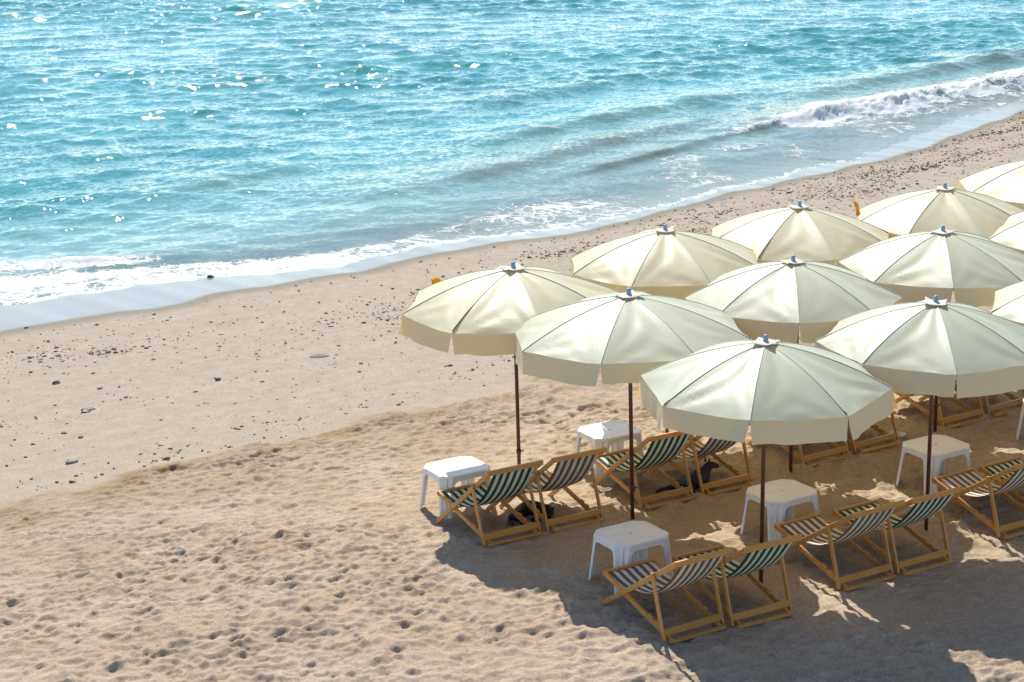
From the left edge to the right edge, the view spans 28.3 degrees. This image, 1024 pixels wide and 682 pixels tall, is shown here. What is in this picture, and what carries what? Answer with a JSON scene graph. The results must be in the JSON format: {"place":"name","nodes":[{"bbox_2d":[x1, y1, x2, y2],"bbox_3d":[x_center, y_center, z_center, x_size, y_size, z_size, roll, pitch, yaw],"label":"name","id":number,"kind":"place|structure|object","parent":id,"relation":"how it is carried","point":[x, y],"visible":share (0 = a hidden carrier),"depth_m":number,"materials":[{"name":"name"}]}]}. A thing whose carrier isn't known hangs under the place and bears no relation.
{"place":"outdoors","nodes":[
{"label":"outdoors","id":0,"kind":"place"},
{"bbox_2d":[0,85,1023,681],"bbox_3d":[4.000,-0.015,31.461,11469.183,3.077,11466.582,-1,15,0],"label":"beach sand","id":1,"kind":"structure","parent":0,"point":[316,551],"depth_m":20.82,"materials":[{"name":"beige sand"}]},
{"bbox_2d":[65,459,77,463],"bbox_3d":[-5.024,1.377,23.184,0.108,0.045,0.163,13,21,41],"label":"stone","id":2,"kind":"object","parent":1,"relation":"on","point":[72,461],"visible":1,"depth_m":23.15,"materials":[{"name":"grey stone"}]},
{"bbox_2d":[81,407,95,412],"bbox_3d":[-5.321,0.870,25.421,0.238,0.062,0.180,-29,31,-59],"label":"stone","id":3,"kind":"object","parent":1,"relation":"on","point":[86,410],"visible":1,"depth_m":25.41,"materials":[{"name":"beige stone"}]},
{"bbox_2d":[310,354,328,357],"bbox_3d":[-2.620,0.209,27.620,0.268,0.058,0.222,-7,17,-21],"label":"stone","id":4,"kind":"object","parent":1,"relation":"on","point":[318,355],"visible":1,"depth_m":27.57,"materials":[{"name":"beige stone"}]},
{"bbox_2d":[419,456,494,519],"bbox_3d":[-0.552,1.476,20.472,0.638,0.456,0.578,-10,18,-30],"label":"side table","id":5,"kind":"object","parent":1,"relation":"on","point":[451,472],"visible":0.8,"depth_m":20.33,"materials":[{"name":"white plastic"}]},
{"bbox_2d":[436,460,543,546],"bbox_3d":[-0.229,1.469,19.689,0.648,0.782,1.143,-10,14,-29],"label":"deck chair","id":6,"kind":"object","parent":1,"relation":"on","point":[507,483],"visible":1,"depth_m":19.42,"materials":[{"name":"brown wood"}]},
{"bbox_2d":[399,261,620,464],"bbox_3d":[0.046,0.538,20.783,2.213,2.770,2.185,1,16,9],"label":"beach umbrella","id":7,"kind":"object","parent":1,"relation":"on","point":[489,312],"visible":0.88,"depth_m":20.01,"materials":[{"name":"beige fabric"}]},
{"bbox_2d":[507,500,554,525],"bbox_3d":[0.165,1.679,19.948,0.478,0.161,0.349,-8,17,-24],"label":"dog","id":8,"kind":"object","parent":1,"relation":"on","point":[523,509],"visible":0.67,"depth_m":19.92},
{"bbox_2d":[499,447,606,532],"bbox_3d":[0.390,1.360,20.015,0.648,0.782,1.143,-10,14,-28],"label":"deck chair","id":9,"kind":"object","parent":1,"relation":"on","point":[572,469],"visible":0.87,"depth_m":19.69,"materials":[{"name":"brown wood"}]},
{"bbox_2d":[575,420,643,479],"bbox_3d":[1.030,1.150,21.492,0.638,0.456,0.578,-10,18,-30],"label":"side table","id":10,"kind":"object","parent":1,"relation":"on","point":[614,434],"visible":0.77,"depth_m":21.36,"materials":[{"name":"white plastic"}]},
{"bbox_2d":[588,520,673,595],"bbox_3d":[1.074,1.943,18.327,0.638,0.456,0.578,-10,18,-30],"label":"side table","id":11,"kind":"object","parent":1,"relation":"on","point":[624,541],"visible":0.82,"depth_m":18.21,"materials":[{"name":"white plastic"}]},
{"bbox_2d":[513,288,751,519],"bbox_3d":[1.165,0.830,19.648,2.357,2.770,2.338,-2,16,0],"label":"beach umbrella","id":12,"kind":"object","parent":1,"relation":"on","point":[628,333],"visible":0.93,"depth_m":18.80,"materials":[{"name":"beige fabric"}]},
{"bbox_2d":[590,431,694,510],"bbox_3d":[1.322,1.185,20.565,0.648,0.782,1.143,-10,15,-29],"label":"deck chair","id":13,"kind":"object","parent":1,"relation":"on","point":[665,447],"visible":0.87,"depth_m":20.32,"materials":[{"name":"multicoloured wood"}]},
{"bbox_2d":[570,224,757,432],"bbox_3d":[1.695,0.069,22.355,2.072,2.770,2.111,-2,15,0],"label":"beach umbrella","id":14,"kind":"object","parent":1,"relation":"on","point":[671,262],"visible":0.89,"depth_m":21.56,"materials":[{"name":"beige fabric"}]},
{"bbox_2d":[601,547,733,644],"bbox_3d":[1.313,2.030,17.427,0.648,0.782,1.143,-10,18,-30],"label":"deck chair","id":15,"kind":"object","parent":1,"relation":"on","point":[651,576],"visible":1,"depth_m":17.23,"materials":[{"name":"brown wood"}]},
{"bbox_2d":[656,457,721,492],"bbox_3d":[1.794,1.351,20.617,0.713,0.326,0.286,-7,16,-19],"label":"dog","id":16,"kind":"object","parent":1,"relation":"on","point":[705,469],"visible":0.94,"depth_m":20.61},
{"bbox_2d":[648,419,754,495],"bbox_3d":[1.960,1.074,20.905,0.648,0.782,1.143,-10,15,-30],"label":"deck chair","id":17,"kind":"object","parent":1,"relation":"on","point":[696,449],"visible":0.54,"depth_m":20.68,"materials":[{"name":"brown wood"}]},
{"bbox_2d":[672,534,801,628],"bbox_3d":[1.933,1.941,17.703,0.648,0.782,1.143,-10,18,-28],"label":"deck chair","id":18,"kind":"object","parent":1,"relation":"on","point":[760,556],"visible":0.84,"depth_m":17.40,"materials":[{"name":"multicoloured wood"}]},
{"bbox_2d":[637,334,897,583],"bbox_3d":[2.231,1.275,17.964,2.103,2.770,2.138,-4,16,-9],"label":"beach umbrella","id":19,"kind":"object","parent":1,"relation":"on","point":[764,386],"visible":0.98,"depth_m":17.13,"materials":[{"name":"beige fabric"}]},
{"bbox_2d":[740,479,818,541],"bbox_3d":[2.562,1.633,19.336,0.638,0.456,0.578,-11,18,-31],"label":"side table","id":20,"kind":"object","parent":1,"relation":"on","point":[783,497],"visible":0.77,"depth_m":19.18,"materials":[{"name":"white plastic"}]},
{"bbox_2d":[684,255,902,472],"bbox_3d":[2.856,0.474,20.807,2.086,2.770,2.108,7,17,27],"label":"beach umbrella","id":21,"kind":"object","parent":1,"relation":"on","point":[787,298],"visible":0.85,"depth_m":19.98,"materials":[{"name":"beige fabric"}]},
{"bbox_2d":[746,418,850,466],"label":"deck chair","id":22,"kind":"object","parent":1,"relation":"on","point":[835,449],"visible":0.14,"depth_m":21.41,"materials":[{"name":"brown wood"}]},
{"bbox_2d":[711,201,889,343],"bbox_3d":[3.276,-0.249,23.386,2.113,2.770,2.108,-11,18,-32],"label":"beach umbrella","id":23,"kind":"object","parent":1,"relation":"on","point":[801,231],"visible":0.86,"depth_m":22.62,"materials":[{"name":"beige fabric"}]},
{"bbox_2d":[774,500,904,591],"bbox_3d":[2.942,1.716,18.444,0.648,0.782,1.143,-10,18,-30],"label":"deck chair","id":24,"kind":"object","parent":1,"relation":"on","point":[819,528],"visible":0.98,"depth_m":18.24,"materials":[{"name":"brown wood"}]},
{"bbox_2d":[847,408,899,452],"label":"deck chair","id":25,"kind":"object","parent":1,"relation":"on","point":[893,438],"visible":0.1,"depth_m":21.82,"materials":[{"name":"brown wood"}]},
{"bbox_2d":[888,430,905,437],"bbox_3d":[4.187,1.019,22.148,0.226,0.105,0.135,-11,18,-31],"label":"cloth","id":26,"kind":"object","parent":1,"relation":"on","point":[901,434],"visible":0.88,"depth_m":22.11,"materials":[{"name":"fabric"}]},
{"bbox_2d":[833,486,962,575],"bbox_3d":[3.532,1.615,18.766,0.648,0.782,1.143,-10,18,-30],"label":"deck chair","id":27,"kind":"object","parent":1,"relation":"on","point":[926,506],"visible":0.81,"depth_m":18.50,"materials":[{"name":"multicoloured wood"}]},
{"bbox_2d":[814,295,1023,530],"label":"beach umbrella","id":28,"kind":"object","parent":1,"relation":"on","point":[942,346],"visible":0.94,"depth_m":18.24,"materials":[{"name":"beige fabric"}]},
{"bbox_2d":[837,225,1023,431],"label":"beach umbrella","id":29,"kind":"object","parent":1,"relation":"on","point":[969,268],"visible":0.94,"depth_m":21.16,"materials":[{"name":"beige fabric"}]},
{"bbox_2d":[896,434,970,494],"bbox_3d":[4.279,1.260,20.559,0.638,0.456,0.578,-10,18,-30],"label":"side table","id":30,"kind":"object","parent":1,"relation":"on","point":[944,448],"visible":0.84,"depth_m":20.39,"materials":[{"name":"white plastic"}]},
{"bbox_2d":[853,183,1023,238],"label":"beach umbrella","id":31,"kind":"object","parent":1,"relation":"on","point":[954,208],"visible":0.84,"depth_m":23.52,"materials":[{"name":"beige fabric"}]},
{"bbox_2d":[894,380,986,428],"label":"deck chair","id":32,"kind":"object","parent":1,"relation":"on","point":[978,413],"visible":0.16,"depth_m":22.68,"materials":[{"name":"brown wood"}]},
{"bbox_2d":[929,367,1023,416],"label":"deck chair","id":33,"kind":"object","parent":1,"relation":"on","point":[988,409],"visible":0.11,"depth_m":22.93,"materials":[{"name":"brown wood"}]},
{"bbox_2d":[932,462,1023,540],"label":"deck chair","id":34,"kind":"object","parent":1,"relation":"on","point":[973,482],"visible":0.97,"depth_m":19.48,"materials":[{"name":"brown wood"}]},
{"bbox_2d":[957,160,1023,208],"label":"beach umbrella","id":35,"kind":"object","parent":1,"relation":"on","point":[1004,182],"visible":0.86,"depth_m":25.35,"materials":[{"name":"beige fabric"}]},
{"bbox_2d":[977,456,1023,503],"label":"deck chair","id":36,"kind":"object","parent":1,"relation":"on","point":[991,469],"visible":0.56,"depth_m":20.23,"materials":[{"name":"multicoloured wood"}]},
{"bbox_2d":[989,211,1023,252],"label":"beach umbrella","id":37,"kind":"object","parent":1,"relation":"on","point":[1009,233],"visible":0.53,"depth_m":22.84,"materials":[{"name":"beige fabric"}]},
{"bbox_2d":[990,281,1023,325],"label":"beach umbrella","id":38,"kind":"object","parent":1,"relation":"on","point":[1008,303],"visible":0.73,"depth_m":19.85,"materials":[{"name":"beige fabric"}]},
{"bbox_2d":[1016,398,1023,439],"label":"side table","id":39,"kind":"object","parent":1,"relation":"on","point":[1020,422],"visible":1,"depth_m":21.93,"materials":[{"name":"white plastic"}]},
{"bbox_2d":[0,0,1023,304],"bbox_3d":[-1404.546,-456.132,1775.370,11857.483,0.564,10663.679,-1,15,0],"label":"sea water","id":40,"kind":"structure","parent":0,"point":[140,140],"depth_m":49.87,"materials":[{"name":"blue liquid"}]},
{"bbox_2d":[0,112,1023,489],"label":"shore gravel","id":41,"kind":"structure","parent":0,"point":[850,196],"depth_m":35.47,"materials":[{"name":"stone"}]}
]}

